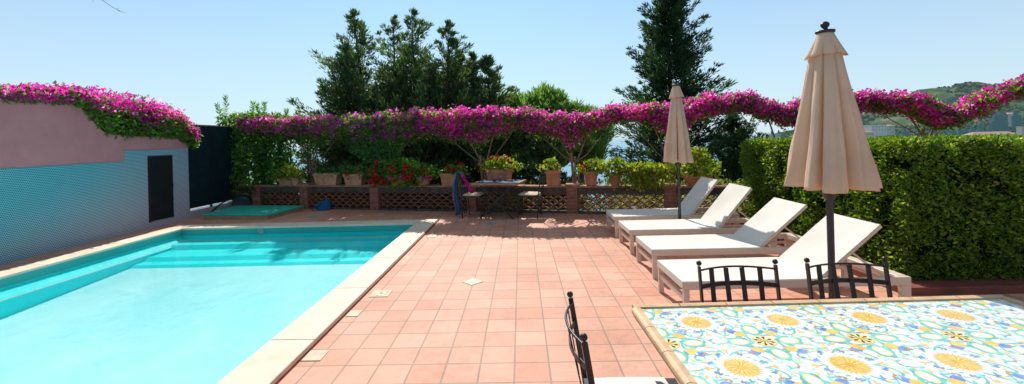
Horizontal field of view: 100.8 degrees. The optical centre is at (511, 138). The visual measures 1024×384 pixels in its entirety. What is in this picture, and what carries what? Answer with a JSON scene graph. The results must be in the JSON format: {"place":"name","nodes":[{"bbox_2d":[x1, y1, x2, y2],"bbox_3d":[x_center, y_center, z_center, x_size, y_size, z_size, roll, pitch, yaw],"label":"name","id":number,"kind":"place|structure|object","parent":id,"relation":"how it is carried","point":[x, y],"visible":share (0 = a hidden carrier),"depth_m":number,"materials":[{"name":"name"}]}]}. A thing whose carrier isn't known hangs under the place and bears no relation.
{"place":"outdoors","nodes":[
{"label":"outdoors","id":0,"kind":"place"},
{"bbox_2d":[215,132,776,209],"bbox_3d":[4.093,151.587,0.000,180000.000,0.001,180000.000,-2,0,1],"label":"sea","id":1,"kind":"structure","parent":0,"point":[614,141],"depth_m":4457.82,"materials":[{"name":"blue liquid"}]},
{"bbox_2d":[0,205,1023,383],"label":"terrace","id":2,"kind":"structure","parent":0,"point":[432,318],"depth_m":4.22,"materials":[{"name":"tile"}]},
{"bbox_2d":[0,100,232,264],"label":"garden wall","id":3,"kind":"structure","parent":2,"relation":"on","point":[72,175],"depth_m":7.28,"materials":[{"name":"blue tile"}]},
{"bbox_2d":[0,80,203,149],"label":"bougainvillea","id":4,"kind":"object","parent":3,"relation":"on","point":[118,114],"visible":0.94,"depth_m":7.99,"materials":[{"name":"pink plant"}]},
{"bbox_2d":[149,156,173,220],"bbox_3d":[-7.419,1.042,8.977,0.047,1.322,0.560,-2,0,1],"label":"door","id":5,"kind":"structure","parent":3,"relation":"in","point":[160,168],"depth_m":8.96,"materials":[{"name":"paint"}]},
{"bbox_2d":[188,124,239,208],"bbox_3d":[-7.467,0.754,10.639,0.055,2.180,1.772,-2,0,1],"label":"screen fence","id":6,"kind":"object","parent":2,"relation":"on","point":[210,158],"visible":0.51,"depth_m":10.48,"materials":[{"name":"black fabric"}]},
{"bbox_2d":[0,219,438,383],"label":"swimming pool","id":7,"kind":"structure","parent":2,"relation":"in","point":[260,303],"depth_m":5.56,"materials":[{"name":"blue liquid"}]},
{"bbox_2d":[211,195,246,211],"bbox_3d":[-7.150,1.646,10.515,0.239,0.375,1.233,-2,0,11],"label":"garden hose","id":8,"kind":"object","parent":2,"relation":"on","point":[214,209],"visible":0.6,"depth_m":10.67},
{"bbox_2d":[232,193,251,205],"bbox_3d":[-7.085,1.634,11.137,0.521,0.400,0.386,-2,0,1],"label":"covered heap","id":9,"kind":"object","parent":2,"relation":"on","point":[240,200],"visible":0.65,"depth_m":11.03,"materials":[{"name":"fabric"}]},
{"bbox_2d":[202,205,303,219],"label":"platform","id":10,"kind":"structure","parent":2,"relation":"on","point":[242,212],"depth_m":9.77,"materials":[{"name":"teal plastic"}]},
{"bbox_2d":[252,187,262,204],"bbox_3d":[-6.687,1.548,11.158,0.200,0.550,0.200,-2,0,1],"label":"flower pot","id":11,"kind":"object","parent":2,"relation":"on","point":[257,197],"visible":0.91,"depth_m":11.06,"materials":[{"name":"ceramic"}]},
{"bbox_2d":[214,94,313,204],"bbox_3d":[-6.710,0.348,11.527,2.653,3.179,1.110,-2,0,1],"label":"climbing shrub","id":12,"kind":"object","parent":2,"relation":"on","point":[261,152],"visible":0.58,"depth_m":11.25,"materials":[{"name":"green plant"}]},
{"bbox_2d":[231,111,339,205],"bbox_3d":[-5.597,0.567,10.972,3.506,2.659,0.868,-2,0,14],"label":"bougainvillea","id":13,"kind":"object","parent":2,"relation":"on","point":[299,129],"visible":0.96,"depth_m":10.85,"materials":[{"name":"purple plant"}]},
{"bbox_2d":[301,350,328,360],"bbox_3d":[-1.524,1.683,3.282,0.150,0.010,0.160,-2,0,1],"label":"paving insert","id":14,"kind":"object","parent":2,"relation":"on","point":[315,355],"visible":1,"depth_m":3.28,"materials":[{"name":"stone"}]},
{"bbox_2d":[312,198,331,210],"bbox_3d":[-4.697,1.622,10.451,0.430,0.295,0.274,-2,0,1],"label":"cloth bag","id":15,"kind":"object","parent":2,"relation":"on","point":[325,205],"visible":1,"depth_m":10.40,"materials":[{"name":"blue fabric"}]},
{"bbox_2d":[345,310,362,316],"bbox_3d":[-1.518,1.683,4.072,0.120,0.010,0.140,-2,0,1],"label":"paving insert","id":16,"kind":"object","parent":2,"relation":"on","point":[353,313],"visible":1,"depth_m":4.06,"materials":[{"name":"stone"}]},
{"bbox_2d":[322,106,428,206],"bbox_3d":[-3.271,0.533,10.361,2.840,2.604,0.880,-2,0,14],"label":"bougainvillea","id":17,"kind":"object","parent":2,"relation":"on","point":[358,132],"visible":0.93,"depth_m":10.23,"materials":[{"name":"purple plant"}]},
{"bbox_2d":[369,290,392,296],"bbox_3d":[-1.418,1.679,4.590,0.200,0.012,0.200,-2,0,1],"label":"drain cover","id":18,"kind":"object","parent":2,"relation":"on","point":[380,293],"visible":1,"depth_m":4.58,"materials":[{"name":"stone"}]},
{"bbox_2d":[457,171,487,218],"bbox_3d":[-0.856,1.184,9.059,0.571,0.964,0.451,-2,0,15],"label":"bistro chair","id":19,"kind":"object","parent":2,"relation":"on","point":[459,185],"visible":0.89,"depth_m":8.93,"materials":[{"name":"metal"}]},
{"bbox_2d":[452,171,473,215],"bbox_3d":[-1.025,1.174,9.110,0.451,0.924,0.328,-2,0,15],"label":"scarf","id":20,"kind":"object","parent":19,"relation":"hanging from","point":[455,196],"visible":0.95,"depth_m":9.09,"materials":[{"name":"blue fabric"}]},
{"bbox_2d":[463,192,484,196],"bbox_3d":[-0.806,1.186,9.039,0.420,0.060,0.420,-2,0,15],"label":"seat cushion","id":21,"kind":"object","parent":19,"relation":"on","point":[475,194],"visible":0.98,"depth_m":8.89,"materials":[{"name":"white fabric"}]},
{"bbox_2d":[463,278,482,285],"bbox_3d":[-0.452,1.653,4.891,0.175,0.011,0.175,-2,0,-44],"label":"decorated tile","id":22,"kind":"object","parent":2,"relation":"on","point":[472,281],"visible":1,"depth_m":4.88,"materials":[{"name":"tile"}]},
{"bbox_2d":[415,103,544,208],"bbox_3d":[-0.717,0.468,9.664,3.174,2.596,0.867,-2,0,15],"label":"bougainvillea","id":23,"kind":"object","parent":2,"relation":"on","point":[459,122],"visible":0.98,"depth_m":9.55,"materials":[{"name":"pink plant"}]},
{"bbox_2d":[235,183,752,216],"bbox_3d":[0.279,1.317,9.427,15.895,0.635,0.300,-2,0,15],"label":"terracotta balustrade","id":24,"kind":"object","parent":2,"relation":"on","point":[306,196],"visible":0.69,"depth_m":9.70,"materials":[{"name":"brick"}]},
{"bbox_2d":[267,164,307,184],"bbox_3d":[-5.807,0.922,11.054,1.314,0.553,0.682,-2,0,15],"label":"planter trough","id":25,"kind":"object","parent":24,"relation":"on","point":[286,170],"visible":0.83,"depth_m":10.96,"materials":[{"name":"ceramic"}]},
{"bbox_2d":[280,174,311,184],"bbox_3d":[-5.572,1.044,10.898,0.716,0.296,0.496,-2,0,15],"label":"planter trough","id":26,"kind":"object","parent":24,"relation":"on","point":[295,180],"visible":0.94,"depth_m":10.79,"materials":[{"name":"ceramic"}]},
{"bbox_2d":[307,140,308,182],"bbox_3d":[-5.244,0.610,10.875,0.080,1.152,0.080,-2,0,1],"label":"arch post","id":27,"kind":"object","parent":24,"relation":"on","point":[307,162],"visible":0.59,"depth_m":10.87,"materials":[{"name":"metal"}]},
{"bbox_2d":[298,166,345,184],"bbox_3d":[-4.670,0.926,10.725,1.396,0.484,0.800,-2,0,-11],"label":"planter box","id":28,"kind":"object","parent":24,"relation":"on","point":[324,176],"visible":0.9,"depth_m":10.60,"materials":[{"name":"ceramic"}]},
{"bbox_2d":[328,164,372,184],"bbox_3d":[-3.933,0.886,10.586,1.323,0.525,0.752,-2,0,4],"label":"planter box","id":29,"kind":"object","parent":24,"relation":"on","point":[354,179],"visible":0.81,"depth_m":10.42,"materials":[{"name":"ceramic"}]},
{"bbox_2d":[347,156,453,190],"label":"potted geranium","id":30,"kind":"object","parent":24,"relation":"on","point":[392,171],"visible":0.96,"depth_m":9.96,"materials":[{"name":"plant"}]},
{"bbox_2d":[401,164,442,185],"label":"potted geranium","id":31,"kind":"object","parent":24,"relation":"on","point":[426,179],"visible":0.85,"depth_m":9.91,"materials":[{"name":"plant"}]},
{"bbox_2d":[438,162,471,185],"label":"potted geranium","id":32,"kind":"object","parent":24,"relation":"on","point":[447,175],"visible":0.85,"depth_m":9.77,"materials":[{"name":"ceramic"}]},
{"bbox_2d":[474,154,528,185],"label":"potted geranium","id":33,"kind":"object","parent":24,"relation":"on","point":[502,170],"visible":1,"depth_m":9.50,"materials":[{"name":"plant"}]},
{"bbox_2d":[535,157,563,185],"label":"potted plant","id":34,"kind":"object","parent":24,"relation":"on","point":[553,173],"visible":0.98,"depth_m":9.18,"materials":[{"name":"green plant"}]},
{"bbox_2d":[573,157,606,185],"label":"potted plant","id":35,"kind":"object","parent":24,"relation":"on","point":[588,170],"visible":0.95,"depth_m":8.98,"materials":[{"name":"green plant"}]},
{"bbox_2d":[596,156,629,185],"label":"potted plant","id":36,"kind":"object","parent":24,"relation":"on","point":[615,161],"visible":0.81,"depth_m":8.88,"materials":[{"name":"green plant"}]},
{"bbox_2d":[597,160,693,191],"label":"potted plant","id":37,"kind":"object","parent":24,"relation":"on","point":[644,175],"visible":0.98,"depth_m":8.59,"materials":[{"name":"green plant"}]},
{"bbox_2d":[660,132,661,183],"bbox_3d":[3.081,0.391,8.698,0.080,1.065,0.080,-2,0,1],"label":"arch post","id":38,"kind":"object","parent":24,"relation":"on","point":[661,150],"visible":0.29,"depth_m":8.69,"materials":[{"name":"metal"}]},
{"bbox_2d":[665,146,724,185],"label":"potted plant","id":39,"kind":"object","parent":24,"relation":"on","point":[694,172],"visible":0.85,"depth_m":8.39,"materials":[{"name":"green plant"}]},
{"bbox_2d":[471,179,525,218],"bbox_3d":[-0.255,1.283,8.988,0.980,0.755,0.800,-2,0,16],"label":"cafe table","id":40,"kind":"object","parent":2,"relation":"on","point":[490,182],"visible":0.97,"depth_m":8.80,"materials":[{"name":"black metal"}]},
{"bbox_2d":[517,170,544,218],"bbox_3d":[0.420,1.150,8.865,0.571,0.964,0.451,-2,0,15],"label":"bistro chair","id":41,"kind":"object","parent":2,"relation":"on","point":[542,186],"visible":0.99,"depth_m":8.74,"materials":[{"name":"metal"}]},
{"bbox_2d":[518,191,539,195],"bbox_3d":[0.360,1.154,8.875,0.420,0.060,0.420,-2,0,15],"label":"seat cushion","id":42,"kind":"object","parent":41,"relation":"on","point":[528,193],"visible":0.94,"depth_m":8.72,"materials":[{"name":"white fabric"}]},
{"bbox_2d":[535,99,623,207],"bbox_3d":[1.478,0.441,9.088,1.995,2.532,0.852,-2,0,14],"label":"bougainvillea","id":43,"kind":"object","parent":2,"relation":"on","point":[570,129],"visible":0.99,"depth_m":8.97,"materials":[{"name":"purple plant"}]},
{"bbox_2d":[565,291,678,383],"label":"iron chair","id":44,"kind":"object","parent":2,"relation":"on","point":[580,357],"visible":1,"depth_m":1.80,"materials":[{"name":"metal"}]},
{"bbox_2d":[584,377,667,383],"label":"seat cushion","id":45,"kind":"object","parent":44,"relation":"on","point":[634,380],"visible":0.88,"depth_m":1.98,"materials":[{"name":"white fabric"}]},
{"bbox_2d":[606,176,739,236],"bbox_3d":[2.665,1.128,7.178,2.004,0.886,0.700,-2,0,1],"label":"sun lounger","id":46,"kind":"object","parent":2,"relation":"on","point":[697,195],"visible":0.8,"depth_m":7.06,"materials":[{"name":"beige metal"}]},
{"bbox_2d":[663,80,693,234],"bbox_3d":[2.624,0.325,6.675,0.456,2.491,0.472,-2,0,-22],"label":"garden parasol","id":47,"kind":"object","parent":2,"relation":"on","point":[677,149],"visible":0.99,"depth_m":6.58,"materials":[{"name":"fabric"}]},
{"bbox_2d":[619,88,765,182],"bbox_3d":[3.549,0.326,8.592,2.826,2.649,0.825,-2,0,14],"label":"bougainvillea","id":48,"kind":"object","parent":2,"relation":"on","point":[654,114],"visible":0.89,"depth_m":8.38,"materials":[{"name":"purple plant"}]},
{"bbox_2d":[618,183,776,253],"bbox_3d":[2.631,1.132,6.174,2.004,0.878,0.700,-2,0,1],"label":"sun lounger","id":49,"kind":"object","parent":2,"relation":"on","point":[720,211],"visible":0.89,"depth_m":6.06,"materials":[{"name":"white fabric"}]},
{"bbox_2d":[636,197,807,278],"bbox_3d":[2.600,1.172,5.149,2.004,0.800,0.700,-2,0,1],"label":"sun lounger","id":50,"kind":"object","parent":2,"relation":"on","point":[767,223],"visible":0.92,"depth_m":5.05,"materials":[{"name":"white fabric"}]},
{"bbox_2d":[696,259,780,302],"bbox_3d":[1.348,1.165,2.289,0.481,0.884,0.571,-2,0,1],"label":"iron chair","id":51,"kind":"object","parent":2,"relation":"on","point":[743,283],"visible":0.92,"depth_m":2.53,"materials":[{"name":"metal"}]},
{"bbox_2d":[657,214,910,302],"bbox_3d":[2.514,1.179,4.083,2.004,0.791,0.700,-2,0,0],"label":"sun lounger","id":52,"kind":"object","parent":2,"relation":"on","point":[852,235],"visible":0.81,"depth_m":3.99,"materials":[{"name":"white fabric"}]},
{"bbox_2d":[741,90,866,137],"bbox_3d":[5.543,0.344,8.052,2.174,2.505,0.813,-2,0,14],"label":"bougainvillea","id":53,"kind":"object","parent":2,"relation":"on","point":[781,115],"visible":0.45,"depth_m":7.97,"materials":[{"name":"purple plant"}]},
{"bbox_2d":[631,295,1023,383],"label":"tiled table","id":54,"kind":"object","parent":2,"relation":"on","point":[971,339],"visible":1,"depth_m":1.78,"materials":[{"name":"multicoloured tile"}]},
{"bbox_2d":[783,21,882,298],"bbox_3d":[2.447,0.337,3.253,0.597,2.476,0.611,-2,0,1],"label":"garden parasol","id":55,"kind":"object","parent":2,"relation":"on","point":[830,156],"visible":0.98,"depth_m":3.12,"materials":[{"name":"fabric"}]},
{"bbox_2d":[804,256,892,299],"bbox_3d":[1.990,1.147,2.287,0.481,0.884,0.571,-2,0,2],"label":"iron chair","id":56,"kind":"object","parent":2,"relation":"on","point":[820,282],"visible":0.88,"depth_m":2.53,"materials":[{"name":"metal"}]},
{"bbox_2d":[731,223,1023,295],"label":"raised bed kerb","id":57,"kind":"structure","parent":2,"relation":"on","point":[947,286],"depth_m":4.17,"materials":[{"name":"brick"}]},
{"bbox_2d":[738,133,1023,281],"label":"clipped hedge","id":58,"kind":"object","parent":2,"relation":"on","point":[948,207],"visible":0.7,"depth_m":4.43,"materials":[{"name":"green plant"}]},
{"bbox_2d":[852,73,1023,136],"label":"bougainvillea","id":59,"kind":"object","parent":2,"relation":"on","point":[927,110],"visible":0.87,"depth_m":7.37,"materials":[{"name":"pink plant"}]},
{"bbox_2d":[0,0,1023,145],"label":"sky","id":60,"kind":"structure","parent":0,"point":[185,54],"materials":[{"name":"blue"}]},
{"bbox_2d":[607,82,1023,208],"bbox_3d":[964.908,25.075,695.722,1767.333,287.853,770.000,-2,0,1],"label":"hill","id":61,"kind":"structure","parent":0,"point":[938,92],"depth_m":715.95,"materials":[{"name":"green plant"}]},
{"bbox_2d":[865,131,873,137],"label":"white house","id":62,"kind":"structure","parent":61,"relation":"on","point":[869,133],"depth_m":506.97,"materials":[{"name":"white paint"}]},
{"bbox_2d":[864,125,886,135],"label":"white house","id":63,"kind":"structure","parent":61,"relation":"on","point":[879,130],"depth_m":530.51,"materials":[{"name":"white paint"}]},
{"bbox_2d":[887,125,894,134],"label":"villa","id":64,"kind":"object","parent":61,"relation":"on","point":[890,129],"visible":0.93,"depth_m":546.43,"materials":[{"name":"white paint"}]},
{"bbox_2d":[766,81,1023,137],"bbox_3d":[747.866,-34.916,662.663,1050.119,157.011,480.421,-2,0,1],"label":"hillside wood","id":65,"kind":"object","parent":61,"relation":"on","point":[972,123],"visible":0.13,"depth_m":687.76,"materials":[{"name":"green plant"}]},
{"bbox_2d":[963,126,968,133],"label":"cypress tree","id":66,"kind":"object","parent":61,"relation":"on","point":[966,130],"visible":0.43,"depth_m":546.59,"materials":[{"name":"green plant"}]},
{"bbox_2d":[969,127,976,132],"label":"cypress tree","id":67,"kind":"object","parent":61,"relation":"on","point":[972,129],"visible":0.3,"depth_m":546.43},
{"bbox_2d":[977,122,984,131],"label":"cypress tree","id":68,"kind":"object","parent":61,"relation":"on","point":[980,128],"visible":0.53,"depth_m":546.51,"materials":[{"name":"green plant"}]},
{"bbox_2d":[986,125,992,131],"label":"cypress tree","id":69,"kind":"object","parent":61,"relation":"on","point":[989,128],"visible":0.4,"depth_m":546.37,"materials":[{"name":"green plant"}]},
{"bbox_2d":[964,131,1017,135],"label":"villa","id":70,"kind":"object","parent":61,"relation":"on","point":[996,132],"visible":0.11,"depth_m":466.33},
{"bbox_2d":[989,113,1001,131],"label":"cypress tree","id":71,"kind":"object","parent":61,"relation":"on","point":[995,123],"visible":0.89,"depth_m":545.16,"materials":[{"name":"green plant"}]},
{"bbox_2d":[996,108,1008,130],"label":"cypress tree","id":72,"kind":"object","parent":61,"relation":"on","point":[1003,115],"visible":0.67,"depth_m":543.41,"materials":[{"name":"green plant"}]},
{"bbox_2d":[1007,112,1018,126],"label":"stone building","id":73,"kind":"structure","parent":61,"relation":"on","point":[1009,118],"depth_m":580.96,"materials":[{"name":"beige stone"}]},
{"bbox_2d":[1011,110,1020,132],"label":"cypress tree","id":74,"kind":"object","parent":61,"relation":"on","point":[1015,122],"visible":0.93,"depth_m":545.52,"materials":[{"name":"green plant"}]},
{"bbox_2d":[1016,126,1023,134],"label":"ruined tower","id":75,"kind":"structure","parent":61,"relation":"on","point":[1019,130],"depth_m":487.08,"materials":[{"name":"grey stone"}]},
{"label":"terrain","id":76,"kind":"structure","parent":0,"visible":0},
{"bbox_2d":[242,67,396,205],"bbox_3d":[-5.357,1.408,12.728,4.630,7.259,4.938,-2,0,37],"label":"conifer tree","id":77,"kind":"object","parent":76,"relation":"on","point":[348,95],"visible":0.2,"depth_m":12.68,"materials":[{"name":"green plant"}]},
{"bbox_2d":[285,8,419,200],"bbox_3d":[-4.848,0.373,14.070,6.960,9.303,5.400,-2,0,1],"label":"conifer tree","id":78,"kind":"object","parent":76,"relation":"on","point":[349,57],"visible":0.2,"depth_m":13.32,"materials":[{"name":"green plant"}]},
{"bbox_2d":[325,14,444,164],"bbox_3d":[-3.605,0.446,14.482,5.500,9.482,5.806,-2,0,-24],"label":"conifer tree","id":79,"kind":"object","parent":76,"relation":"on","point":[395,23],"visible":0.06,"depth_m":14.30,"materials":[{"name":"green plant"}]},
{"bbox_2d":[336,7,498,206],"bbox_3d":[-3.379,0.368,13.875,6.157,9.247,6.514,-2,0,1],"label":"conifer tree","id":80,"kind":"object","parent":76,"relation":"on","point":[403,100],"visible":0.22,"depth_m":13.14,"materials":[{"name":"green plant"}]},
{"bbox_2d":[393,134,460,207],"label":"conifer tree","id":81,"kind":"object","parent":76,"relation":"on","point":[428,146],"visible":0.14,"depth_m":11.93,"materials":[{"name":"green plant"}]},
{"bbox_2d":[388,18,523,207],"bbox_3d":[-1.921,0.592,13.134,4.663,8.697,5.172,-2,0,41],"label":"conifer tree","id":82,"kind":"object","parent":76,"relation":"on","point":[450,70],"visible":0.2,"depth_m":12.98,"materials":[{"name":"green plant"}]},
{"bbox_2d":[438,50,507,202],"bbox_3d":[-1.131,1.018,13.661,3.580,7.725,3.819,-2,0,1],"label":"conifer tree","id":83,"kind":"object","parent":76,"relation":"on","point":[473,55],"visible":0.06,"depth_m":13.36,"materials":[{"name":"green plant"}]},
{"bbox_2d":[447,48,512,179],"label":"conifer tree","id":84,"kind":"object","parent":76,"relation":"on","point":[461,59],"depth_m":14.00,"materials":[{"name":"green plant"}]},
{"bbox_2d":[444,126,534,208],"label":"conifer tree","id":85,"kind":"object","parent":76,"relation":"on","point":[483,152],"visible":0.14,"depth_m":11.74,"materials":[{"name":"green plant"}]},
{"bbox_2d":[442,53,538,208],"bbox_3d":[-0.420,1.081,13.198,3.921,7.563,4.689,-2,0,1],"label":"conifer tree","id":86,"kind":"object","parent":76,"relation":"on","point":[493,79],"visible":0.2,"depth_m":12.99,"materials":[{"name":"green plant"}]},
{"bbox_2d":[486,87,527,176],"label":"pine tree","id":87,"kind":"object","parent":76,"relation":"on","point":[512,104],"visible":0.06,"depth_m":13.99,"materials":[{"name":"green plant"}]},
{"bbox_2d":[298,178,750,212],"bbox_3d":[-0.448,1.858,11.781,13.755,1.732,3.748,-2,0,15],"label":"slope scrub","id":88,"kind":"object","parent":76,"relation":"on","point":[720,182],"visible":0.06,"depth_m":10.73,"materials":[{"name":"green plant"}]},
{"bbox_2d":[510,133,581,209],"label":"conifer tree","id":89,"kind":"object","parent":76,"relation":"on","point":[545,149],"visible":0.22,"depth_m":11.72,"materials":[{"name":"green plant"}]},
{"bbox_2d":[500,80,598,168],"bbox_3d":[1.254,1.304,13.941,3.601,6.627,3.747,-2,0,-31],"label":"pine tree","id":90,"kind":"object","parent":76,"relation":"on","point":[545,97],"visible":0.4,"depth_m":13.32,"materials":[{"name":"green plant"}]},
{"bbox_2d":[563,97,618,206],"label":"pine tree","id":91,"kind":"object","parent":76,"relation":"on","point":[601,144],"visible":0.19,"depth_m":13.81,"materials":[{"name":"green plant"}]},
{"bbox_2d":[606,0,741,207],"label":"conifer tree","id":92,"kind":"object","parent":76,"relation":"on","point":[675,57],"visible":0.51,"depth_m":17.14,"materials":[{"name":"green plant"}]},
{"bbox_2d":[701,114,771,209],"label":"conifer tree","id":93,"kind":"object","parent":76,"relation":"on","point":[733,172],"visible":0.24,"depth_m":16.91,"materials":[{"name":"green plant"}]}
]}

